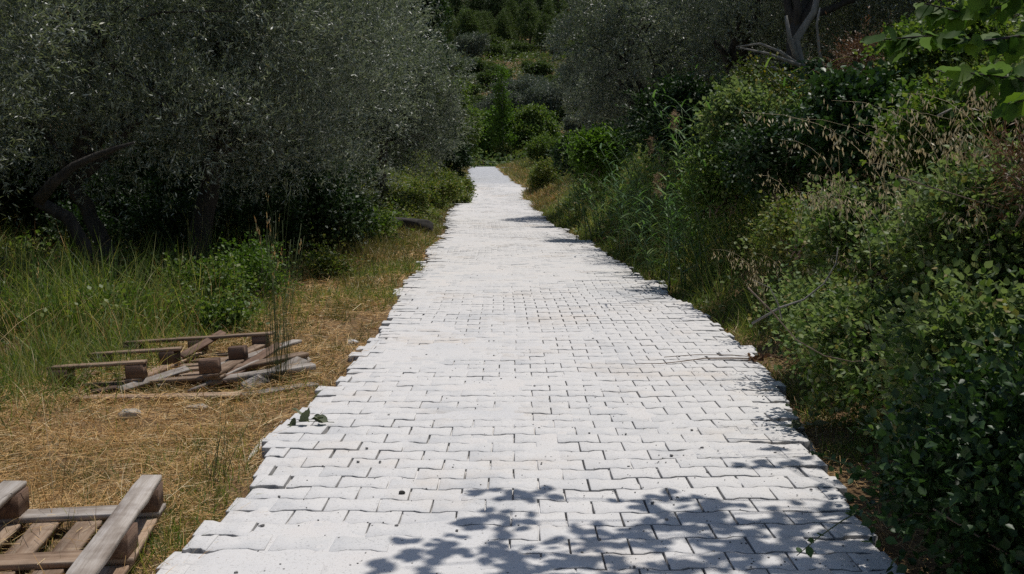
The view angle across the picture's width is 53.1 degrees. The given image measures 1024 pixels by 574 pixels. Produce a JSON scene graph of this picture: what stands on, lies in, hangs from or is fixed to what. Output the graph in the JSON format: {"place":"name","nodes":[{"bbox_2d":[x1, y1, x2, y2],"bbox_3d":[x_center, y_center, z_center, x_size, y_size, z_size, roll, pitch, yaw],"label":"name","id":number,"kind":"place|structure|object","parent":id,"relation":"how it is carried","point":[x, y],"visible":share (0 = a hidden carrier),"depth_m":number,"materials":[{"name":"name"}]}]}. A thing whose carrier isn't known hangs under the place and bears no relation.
{"place":"outdoors","nodes":[
{"label":"outdoors","id":0,"kind":"place"},
{"bbox_2d":[0,178,426,388],"bbox_3d":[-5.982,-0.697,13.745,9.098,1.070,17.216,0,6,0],"label":"grass","id":1,"kind":"structure","parent":0,"point":[25,302],"depth_m":7.95,"materials":[{"name":"green plant"}]},
{"bbox_2d":[0,0,1011,573],"bbox_3d":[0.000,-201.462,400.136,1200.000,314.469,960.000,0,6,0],"label":"ground","id":2,"kind":"structure","parent":0,"point":[882,528],"depth_m":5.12,"materials":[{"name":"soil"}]},
{"bbox_2d":[12,382,83,508],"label":"rush clump","id":3,"kind":"object","parent":2,"relation":"on","point":[15,409],"visible":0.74,"depth_m":3.75,"materials":[{"name":"plant"}]},
{"bbox_2d":[0,1,106,205],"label":"olive tree","id":4,"kind":"object","parent":2,"relation":"on","point":[10,131],"visible":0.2,"depth_m":15.71,"materials":[{"name":"green plant"}]},
{"bbox_2d":[0,126,120,249],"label":"shrub","id":5,"kind":"object","parent":2,"relation":"on","point":[33,193],"visible":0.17,"depth_m":16.31,"materials":[{"name":"green plant"}]},
{"bbox_2d":[0,0,122,219],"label":"olive tree","id":6,"kind":"object","parent":2,"relation":"on","point":[15,33],"visible":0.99,"depth_m":8.32,"materials":[{"name":"green plant"}]},
{"bbox_2d":[0,116,122,245],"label":"shrub","id":7,"kind":"object","parent":2,"relation":"on","point":[24,209],"visible":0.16,"depth_m":16.48,"materials":[{"name":"green plant"}]},
{"bbox_2d":[0,475,165,573],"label":"wooden pallet","id":8,"kind":"object","parent":2,"relation":"on","point":[113,540],"visible":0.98,"depth_m":3.35,"materials":[{"name":"brown wood"}]},
{"bbox_2d":[61,268,159,322],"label":"shrub","id":9,"kind":"object","parent":2,"relation":"on","point":[92,286],"visible":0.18,"depth_m":8.20,"materials":[{"name":"green plant"}]},
{"bbox_2d":[31,176,196,258],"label":"shrub","id":10,"kind":"object","parent":2,"relation":"on","point":[105,222],"visible":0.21,"depth_m":13.78,"materials":[{"name":"green plant"}]},
{"bbox_2d":[0,0,311,239],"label":"olive tree","id":11,"kind":"object","parent":2,"relation":"on","point":[120,164],"visible":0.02,"depth_m":17.12,"materials":[{"name":"green plant"}]},
{"bbox_2d":[71,392,241,401],"bbox_3d":[-1.973,0.612,5.700,0.911,0.024,0.092,-1,6,-2],"label":"wooden plank","id":12,"kind":"object","parent":2,"relation":"on","point":[208,394],"visible":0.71,"depth_m":5.67,"materials":[{"name":"brown wood"}]},
{"bbox_2d":[47,331,273,389],"bbox_3d":[-2.156,0.453,6.469,1.033,0.140,1.148,-4,5,2],"label":"wooden pallet","id":13,"kind":"object","parent":2,"relation":"on","point":[210,368],"visible":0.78,"depth_m":6.27,"materials":[{"name":"brown wood"}]},
{"bbox_2d":[118,366,189,392],"bbox_3d":[-2.090,0.537,5.989,0.057,0.017,0.474,24,24,29],"label":"wooden plank","id":14,"kind":"object","parent":13,"relation":"on","point":[176,372],"visible":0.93,"depth_m":5.99,"materials":[{"name":"grey wood"}]},
{"bbox_2d":[66,124,258,236],"bbox_3d":[-5.780,-1.578,17.561,3.906,2.454,3.463,-1,6,-9],"label":"shrub","id":15,"kind":"object","parent":2,"relation":"on","point":[147,157],"visible":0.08,"depth_m":16.68,"materials":[{"name":"green plant"}]},
{"bbox_2d":[83,141,286,251],"bbox_3d":[-5.075,-1.183,15.537,2.920,2.086,2.719,3,7,24],"label":"shrub","id":16,"kind":"object","parent":2,"relation":"on","point":[157,181],"visible":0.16,"depth_m":15.18,"materials":[{"name":"green plant"}]},
{"bbox_2d":[105,185,265,266],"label":"shrub","id":17,"kind":"object","parent":2,"relation":"on","point":[149,218],"visible":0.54,"depth_m":13.26,"materials":[{"name":"green plant"}]},
{"bbox_2d":[0,0,391,285],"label":"olive tree","id":18,"kind":"object","parent":2,"relation":"on","point":[74,173],"visible":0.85,"depth_m":10.83,"materials":[{"name":"green plant"}]},
{"bbox_2d":[146,244,271,315],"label":"shrub","id":19,"kind":"object","parent":2,"relation":"on","point":[231,276],"visible":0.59,"depth_m":8.77,"materials":[{"name":"green plant"}]},
{"bbox_2d":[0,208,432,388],"bbox_3d":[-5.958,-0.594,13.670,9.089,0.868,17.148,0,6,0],"label":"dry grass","id":20,"kind":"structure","parent":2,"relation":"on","point":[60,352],"depth_m":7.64,"materials":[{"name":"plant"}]},
{"bbox_2d":[185,402,256,490],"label":"rush clump","id":21,"kind":"object","parent":2,"relation":"on","point":[214,471],"visible":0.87,"depth_m":4.16,"materials":[{"name":"plant"}]},
{"bbox_2d":[0,228,445,573],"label":"straw","id":22,"kind":"object","parent":2,"relation":"on","point":[182,427],"visible":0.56,"depth_m":4.96,"materials":[{"name":"beige plant"}]},
{"bbox_2d":[176,275,269,334],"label":"shrub","id":23,"kind":"object","parent":2,"relation":"on","point":[226,309],"visible":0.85,"depth_m":8.03,"materials":[{"name":"green plant"}]},
{"bbox_2d":[187,359,258,392],"bbox_3d":[-1.704,0.524,6.077,0.062,0.017,0.614,-16,5,24],"label":"wooden plank","id":24,"kind":"object","parent":2,"relation":"on","point":[211,381],"visible":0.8,"depth_m":5.93,"materials":[{"name":"grey wood"}]},
{"bbox_2d":[206,362,315,385],"bbox_3d":[-1.496,0.519,6.125,0.658,0.031,0.091,-7,9,-31],"label":"wooden plank","id":25,"kind":"object","parent":24,"relation":"on","point":[250,374],"visible":0.83,"depth_m":6.10,"materials":[{"name":"grey wood"}]},
{"bbox_2d":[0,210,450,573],"bbox_3d":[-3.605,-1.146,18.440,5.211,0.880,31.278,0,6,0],"label":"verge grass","id":26,"kind":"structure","parent":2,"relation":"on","point":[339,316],"depth_m":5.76,"materials":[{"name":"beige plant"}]},
{"bbox_2d":[208,228,302,303],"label":"shrub","id":27,"kind":"object","parent":2,"relation":"on","point":[257,263],"visible":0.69,"depth_m":9.56,"materials":[{"name":"green plant"}]},
{"bbox_2d":[211,162,326,262],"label":"shrub","id":28,"kind":"object","parent":2,"relation":"on","point":[255,210],"visible":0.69,"depth_m":13.82,"materials":[{"name":"green plant"}]},
{"bbox_2d":[240,356,311,390],"bbox_3d":[-1.427,0.515,6.225,0.020,0.072,0.710,-39,-4,23],"label":"wooden plank","id":29,"kind":"object","parent":2,"relation":"on","point":[297,359],"visible":0.53,"depth_m":6.08,"materials":[{"name":"grey wood"}]},
{"bbox_2d":[104,0,453,265],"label":"olive tree","id":30,"kind":"object","parent":2,"relation":"on","point":[206,208],"visible":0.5,"depth_m":12.54,"materials":[{"name":"green plant"}]},
{"bbox_2d":[254,212,310,386],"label":"rush clump","id":31,"kind":"object","parent":2,"relation":"on","point":[275,355],"visible":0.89,"depth_m":6.09,"materials":[{"name":"plant"}]},
{"bbox_2d":[158,0,441,236],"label":"olive tree","id":32,"kind":"object","parent":2,"relation":"on","point":[375,153],"visible":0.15,"depth_m":16.02,"materials":[{"name":"green plant"}]},
{"bbox_2d":[218,144,393,257],"bbox_3d":[-3.183,-1.119,15.077,2.726,2.001,2.288,2,7,15],"label":"shrub","id":33,"kind":"object","parent":2,"relation":"on","point":[323,206],"visible":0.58,"depth_m":14.67,"materials":[{"name":"green plant"}]},
{"bbox_2d":[287,222,369,281],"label":"shrub","id":34,"kind":"object","parent":2,"relation":"on","point":[331,262],"visible":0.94,"depth_m":11.99,"materials":[{"name":"green plant"}]},
{"bbox_2d":[215,161,470,263],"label":"verge grass","id":35,"kind":"structure","parent":2,"relation":"on","point":[373,249],"depth_m":15.96,"materials":[{"name":"green plant"}]},
{"bbox_2d":[315,191,413,242],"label":"shrub","id":36,"kind":"object","parent":2,"relation":"on","point":[383,224],"visible":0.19,"depth_m":17.39,"materials":[{"name":"green plant"}]},
{"bbox_2d":[322,9,486,208],"bbox_3d":[-2.885,-4.150,25.737,4.621,5.582,4.991,0,6,0],"label":"olive tree","id":37,"kind":"object","parent":2,"relation":"on","point":[432,89],"visible":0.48,"depth_m":25.22,"materials":[{"name":"green plant"}]},
{"bbox_2d":[373,176,440,218],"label":"shrub","id":38,"kind":"object","parent":2,"relation":"on","point":[422,200],"visible":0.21,"depth_m":26.57,"materials":[{"name":"green plant"}]},
{"bbox_2d":[386,217,432,233],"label":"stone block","id":39,"kind":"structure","parent":2,"relation":"on","point":[424,223],"depth_m":20.97,"materials":[{"name":"grey stone"}]},
{"bbox_2d":[356,152,468,232],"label":"undergrowth","id":40,"kind":"object","parent":2,"relation":"on","point":[412,210],"visible":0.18,"depth_m":27.32,"materials":[{"name":"green plant"}]},
{"bbox_2d":[361,0,463,162],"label":"tree","id":41,"kind":"object","parent":2,"relation":"on","point":[445,8],"visible":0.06,"depth_m":45.36,"materials":[{"name":"green plant"}]},
{"bbox_2d":[403,172,467,210],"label":"shrub","id":42,"kind":"object","parent":2,"relation":"on","point":[447,190],"visible":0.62,"depth_m":33.20,"materials":[{"name":"green plant"}]},
{"bbox_2d":[429,134,474,178],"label":"shrub","id":43,"kind":"object","parent":2,"relation":"on","point":[465,158],"visible":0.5,"depth_m":51.44,"materials":[{"name":"green plant"}]},
{"bbox_2d":[427,168,477,203],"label":"shrub","id":44,"kind":"object","parent":2,"relation":"on","point":[468,185],"visible":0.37,"depth_m":40.75,"materials":[{"name":"green plant"}]},
{"bbox_2d":[422,73,487,168],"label":"walnut tree","id":45,"kind":"object","parent":2,"relation":"on","point":[478,127],"visible":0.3,"depth_m":60.59,"materials":[{"name":"green plant"}]},
{"bbox_2d":[452,31,490,57],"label":"olive tree","id":46,"kind":"object","parent":2,"relation":"on","point":[474,49],"visible":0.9,"depth_m":172.82,"materials":[{"name":"green plant"}]},
{"bbox_2d":[478,104,514,160],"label":"broadleaf tree","id":47,"kind":"object","parent":2,"relation":"on","point":[484,147],"visible":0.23,"depth_m":98.90,"materials":[{"name":"green plant"}]},
{"bbox_2d":[483,59,519,153],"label":"cypress tree","id":48,"kind":"object","parent":2,"relation":"on","point":[503,107],"visible":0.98,"depth_m":95.61,"materials":[{"name":"green plant"}]},
{"bbox_2d":[419,37,626,166],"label":"undergrowth","id":49,"kind":"object","parent":2,"relation":"on","point":[494,162],"visible":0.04,"depth_m":167.92,"materials":[{"name":"green plant"}]},
{"bbox_2d":[512,0,540,43],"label":"pine tree","id":50,"kind":"object","parent":2,"relation":"on","point":[528,27],"visible":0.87,"depth_m":189.17,"materials":[{"name":"green plant"}]},
{"bbox_2d":[503,75,549,97],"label":"olive tree","id":51,"kind":"object","parent":2,"relation":"on","point":[520,84],"visible":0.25,"depth_m":132.21,"materials":[{"name":"green plant"}]},
{"bbox_2d":[509,97,561,148],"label":"broadleaf tree","id":52,"kind":"object","parent":2,"relation":"on","point":[530,119],"visible":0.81,"depth_m":96.71,"materials":[{"name":"green plant"}]},
{"bbox_2d":[522,58,555,78],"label":"shrub","id":53,"kind":"object","parent":2,"relation":"on","point":[541,66],"visible":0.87,"depth_m":159.63,"materials":[{"name":"green plant"}]},
{"bbox_2d":[498,156,583,205],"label":"verge grass","id":54,"kind":"structure","parent":2,"relation":"on","point":[525,174],"depth_m":47.47,"materials":[{"name":"green plant"}]},
{"bbox_2d":[517,129,567,161],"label":"shrub","id":55,"kind":"object","parent":2,"relation":"on","point":[539,145],"visible":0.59,"depth_m":70.86,"materials":[{"name":"green plant"}]},
{"bbox_2d":[521,155,567,191],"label":"shrub","id":56,"kind":"object","parent":2,"relation":"on","point":[543,172],"visible":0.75,"depth_m":46.96,"materials":[{"name":"green plant"}]},
{"bbox_2d":[522,80,567,117],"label":"olive tree","id":57,"kind":"object","parent":2,"relation":"on","point":[545,93],"visible":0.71,"depth_m":124.76,"materials":[{"name":"green plant"}]},
{"bbox_2d":[545,119,639,185],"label":"shrub","id":58,"kind":"object","parent":2,"relation":"on","point":[556,156],"visible":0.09,"depth_m":23.46,"materials":[{"name":"green plant"}]},
{"bbox_2d":[557,122,633,188],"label":"shrub","id":59,"kind":"object","parent":2,"relation":"on","point":[587,158],"visible":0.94,"depth_m":18.61,"materials":[{"name":"green plant"}]},
{"bbox_2d":[558,169,637,242],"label":"reed clump","id":60,"kind":"object","parent":2,"relation":"on","point":[598,224],"visible":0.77,"depth_m":18.53,"materials":[{"name":"green plant"}]},
{"bbox_2d":[556,38,688,131],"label":"olive tree","id":61,"kind":"object","parent":2,"relation":"on","point":[582,111],"visible":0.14,"depth_m":42.71,"materials":[{"name":"green plant"}]},
{"bbox_2d":[580,126,674,225],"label":"reed clump","id":62,"kind":"object","parent":2,"relation":"on","point":[630,176],"visible":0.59,"depth_m":16.81,"materials":[{"name":"green plant"}]},
{"bbox_2d":[585,165,674,256],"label":"reed clump","id":63,"kind":"object","parent":2,"relation":"on","point":[630,217],"visible":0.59,"depth_m":15.45,"materials":[{"name":"green plant"}]},
{"bbox_2d":[596,136,686,253],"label":"reed clump","id":64,"kind":"object","parent":2,"relation":"on","point":[660,167],"visible":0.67,"depth_m":14.19,"materials":[{"name":"green plant"}]},
{"bbox_2d":[536,0,764,132],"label":"olive tree","id":65,"kind":"object","parent":2,"relation":"on","point":[606,13],"visible":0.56,"depth_m":27.51,"materials":[{"name":"green plant"}]},
{"bbox_2d":[601,179,714,279],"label":"reed clump","id":66,"kind":"object","parent":2,"relation":"on","point":[676,232],"visible":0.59,"depth_m":12.43,"materials":[{"name":"green plant"}]},
{"bbox_2d":[592,68,732,172],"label":"shrub","id":67,"kind":"object","parent":2,"relation":"on","point":[644,121],"visible":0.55,"depth_m":15.83,"materials":[{"name":"green plant"}]},
{"bbox_2d":[611,167,754,290],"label":"reed clump","id":68,"kind":"object","parent":2,"relation":"on","point":[684,230],"visible":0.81,"depth_m":10.85,"materials":[{"name":"green plant"}]},
{"bbox_2d":[652,99,718,235],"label":"reed clump","id":69,"kind":"object","parent":2,"relation":"on","point":[655,105],"visible":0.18,"depth_m":13.49,"materials":[{"name":"green plant"}]},
{"bbox_2d":[657,110,748,251],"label":"reed clump","id":70,"kind":"object","parent":2,"relation":"on","point":[677,154],"visible":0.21,"depth_m":12.05,"materials":[{"name":"green plant"}]},
{"bbox_2d":[668,134,783,233],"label":"shrub","id":71,"kind":"object","parent":2,"relation":"on","point":[706,183],"visible":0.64,"depth_m":10.64,"materials":[{"name":"green plant"}]},
{"bbox_2d":[650,89,808,235],"bbox_3d":[2.569,-1.306,10.768,2.477,1.523,2.260,0,6,0],"label":"reed clump","id":72,"kind":"object","parent":2,"relation":"on","point":[698,154],"visible":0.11,"depth_m":10.66,"materials":[{"name":"green plant"}]},
{"bbox_2d":[682,65,802,156],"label":"bramble bush","id":73,"kind":"object","parent":2,"relation":"on","point":[739,95],"visible":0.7,"depth_m":10.67,"materials":[{"name":"green plant"}]},
{"bbox_2d":[621,0,869,84],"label":"olive tree","id":74,"kind":"object","parent":2,"relation":"on","point":[739,21],"visible":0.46,"depth_m":19.42,"materials":[{"name":"green plant"}]},
{"bbox_2d":[722,50,814,112],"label":"flowering shrub","id":75,"kind":"object","parent":2,"relation":"on","point":[779,87],"visible":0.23,"depth_m":11.84,"materials":[{"name":"green plant"}]},
{"bbox_2d":[655,3,882,87],"bbox_3d":[7.324,-7.312,28.319,7.085,7.263,6.436,0,6,2],"label":"olive tree","id":76,"kind":"object","parent":2,"relation":"on","point":[729,44],"visible":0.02,"depth_m":27.86,"materials":[{"name":"green plant"}]},
{"bbox_2d":[544,13,1023,573],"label":"undergrowth","id":77,"kind":"object","parent":2,"relation":"on","point":[740,235],"visible":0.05,"depth_m":10.83,"materials":[{"name":"green plant"}]},
{"bbox_2d":[734,184,835,282],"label":"shrub","id":78,"kind":"object","parent":2,"relation":"on","point":[779,218],"visible":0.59,"depth_m":7.58,"materials":[{"name":"green plant"}]},
{"bbox_2d":[712,249,864,317],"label":"wild oats","id":79,"kind":"object","parent":2,"relation":"on","point":[775,263],"visible":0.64,"depth_m":6.23,"materials":[{"name":"beige plant"}]},
{"bbox_2d":[705,100,880,225],"bbox_3d":[2.642,-1.030,9.363,1.751,1.452,1.610,0,6,0],"label":"shrub","id":80,"kind":"object","parent":2,"relation":"on","point":[758,150],"visible":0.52,"depth_m":9.15,"materials":[{"name":"green plant"}]},
{"bbox_2d":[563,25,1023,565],"bbox_3d":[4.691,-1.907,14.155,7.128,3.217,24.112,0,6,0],"label":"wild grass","id":81,"kind":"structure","parent":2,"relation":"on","point":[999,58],"depth_m":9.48,"materials":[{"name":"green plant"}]},
{"bbox_2d":[641,271,982,573],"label":"straw","id":82,"kind":"object","parent":2,"relation":"on","point":[848,462],"visible":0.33,"depth_m":4.62,"materials":[{"name":"plant"}]},
{"bbox_2d":[747,257,884,385],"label":"bramble bush","id":83,"kind":"object","parent":2,"relation":"on","point":[786,292],"visible":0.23,"depth_m":5.95,"materials":[{"name":"green plant"}]},
{"bbox_2d":[692,0,955,96],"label":"olive tree","id":84,"kind":"object","parent":2,"relation":"on","point":[799,17],"visible":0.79,"depth_m":14.31,"materials":[{"name":"green plant"}]},
{"bbox_2d":[782,59,820,98],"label":"ivy plant","id":85,"kind":"object","parent":84,"relation":"attached to","point":[808,70],"visible":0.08,"depth_m":13.08,"materials":[{"name":"green plant"}]},
{"bbox_2d":[733,0,942,81],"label":"olive tree","id":86,"kind":"object","parent":2,"relation":"on","point":[854,32],"visible":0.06,"depth_m":21.30,"materials":[{"name":"green plant"}]},
{"bbox_2d":[793,6,892,81],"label":"dry weed","id":87,"kind":"object","parent":2,"relation":"on","point":[852,56],"visible":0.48,"depth_m":10.73,"materials":[{"name":"plant"}]},
{"bbox_2d":[773,57,920,193],"bbox_3d":[2.818,-1.314,8.510,1.398,1.144,1.300,-3,7,-23],"label":"bramble bush","id":88,"kind":"object","parent":2,"relation":"on","point":[842,87],"visible":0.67,"depth_m":8.15,"materials":[{"name":"green plant"}]},
{"bbox_2d":[765,262,949,452],"bbox_3d":[1.913,0.323,4.992,1.212,0.931,1.341,0,6,0],"label":"bramble bush","id":89,"kind":"object","parent":2,"relation":"on","point":[839,331],"visible":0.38,"depth_m":4.96,"materials":[{"name":"green plant"}]},
{"bbox_2d":[778,158,947,294],"bbox_3d":[2.434,-0.277,6.429,1.456,1.056,1.417,-3,7,-24],"label":"bramble bush","id":90,"kind":"object","parent":2,"relation":"on","point":[840,238],"visible":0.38,"depth_m":6.36,"materials":[{"name":"green plant"}]},
{"bbox_2d":[752,171,888,245],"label":"wild oats","id":91,"kind":"object","parent":90,"relation":"on","point":[839,186],"visible":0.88,"depth_m":6.18,"materials":[{"name":"beige plant"}]},
{"bbox_2d":[800,162,1013,268],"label":"wild oats","id":92,"kind":"object","parent":2,"relation":"on","point":[900,203],"visible":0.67,"depth_m":4.48,"materials":[{"name":"plant"}]},
{"bbox_2d":[796,302,1023,573],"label":"bramble bush","id":93,"kind":"object","parent":2,"relation":"on","point":[978,454],"visible":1,"depth_m":3.01,"materials":[{"name":"green plant"}]},
{"bbox_2d":[819,0,1020,60],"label":"olive tree","id":94,"kind":"object","parent":2,"relation":"on","point":[893,10],"visible":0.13,"depth_m":14.88,"materials":[{"name":"green plant"}]},
{"bbox_2d":[843,248,1023,514],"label":"bramble bush","id":95,"kind":"object","parent":2,"relation":"on","point":[924,327],"visible":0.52,"depth_m":3.67,"materials":[{"name":"green plant"}]},
{"bbox_2d":[847,112,1023,316],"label":"bramble bush","id":96,"kind":"object","parent":2,"relation":"on","point":[903,242],"visible":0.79,"depth_m":4.47,"materials":[{"name":"green plant"}]},
{"bbox_2d":[739,91,1001,221],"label":"wild oats","id":97,"kind":"object","parent":96,"relation":"on","point":[881,143],"visible":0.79,"depth_m":4.79,"materials":[{"name":"plant"}]},
{"bbox_2d":[823,72,1023,209],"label":"wild oats","id":98,"kind":"object","parent":96,"relation":"on","point":[955,136],"visible":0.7,"depth_m":4.58,"materials":[{"name":"plant"}]},
{"bbox_2d":[852,0,1023,93],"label":"shrub","id":99,"kind":"object","parent":2,"relation":"on","point":[916,58],"visible":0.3,"depth_m":8.99,"materials":[{"name":"green plant"}]},
{"bbox_2d":[857,52,1023,189],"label":"shrub","id":100,"kind":"object","parent":2,"relation":"on","point":[900,130],"visible":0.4,"depth_m":6.25,"materials":[{"name":"green plant"}]},
{"bbox_2d":[860,0,1023,123],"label":"hazel tree","id":101,"kind":"object","parent":2,"relation":"on","point":[992,78],"visible":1,"depth_m":2.83,"materials":[{"name":"green plant"}]},
{"bbox_2d":[950,105,1023,247],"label":"dry weed","id":102,"kind":"object","parent":2,"relation":"on","point":[1019,158],"visible":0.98,"depth_m":4.07,"materials":[{"name":"plant"}]},
{"bbox_2d":[156,167,903,573],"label":"road","id":103,"kind":"structure","parent":0,"point":[662,325],"depth_m":4.64,"materials":[{"name":"white stone"}]},
{"bbox_2d":[234,226,880,573],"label":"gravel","id":104,"kind":"structure","parent":103,"relation":"on","point":[396,525],"depth_m":4.06,"materials":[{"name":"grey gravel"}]},
{"bbox_2d":[521,163,860,436],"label":"verge grass","id":105,"kind":"structure","parent":0,"point":[535,207],"depth_m":9.16,"materials":[{"name":"green plant"}]},
{"bbox_2d":[539,53,1021,465],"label":"grass","id":106,"kind":"structure","parent":0,"point":[685,298],"depth_m":10.54,"materials":[{"name":"green plant"}]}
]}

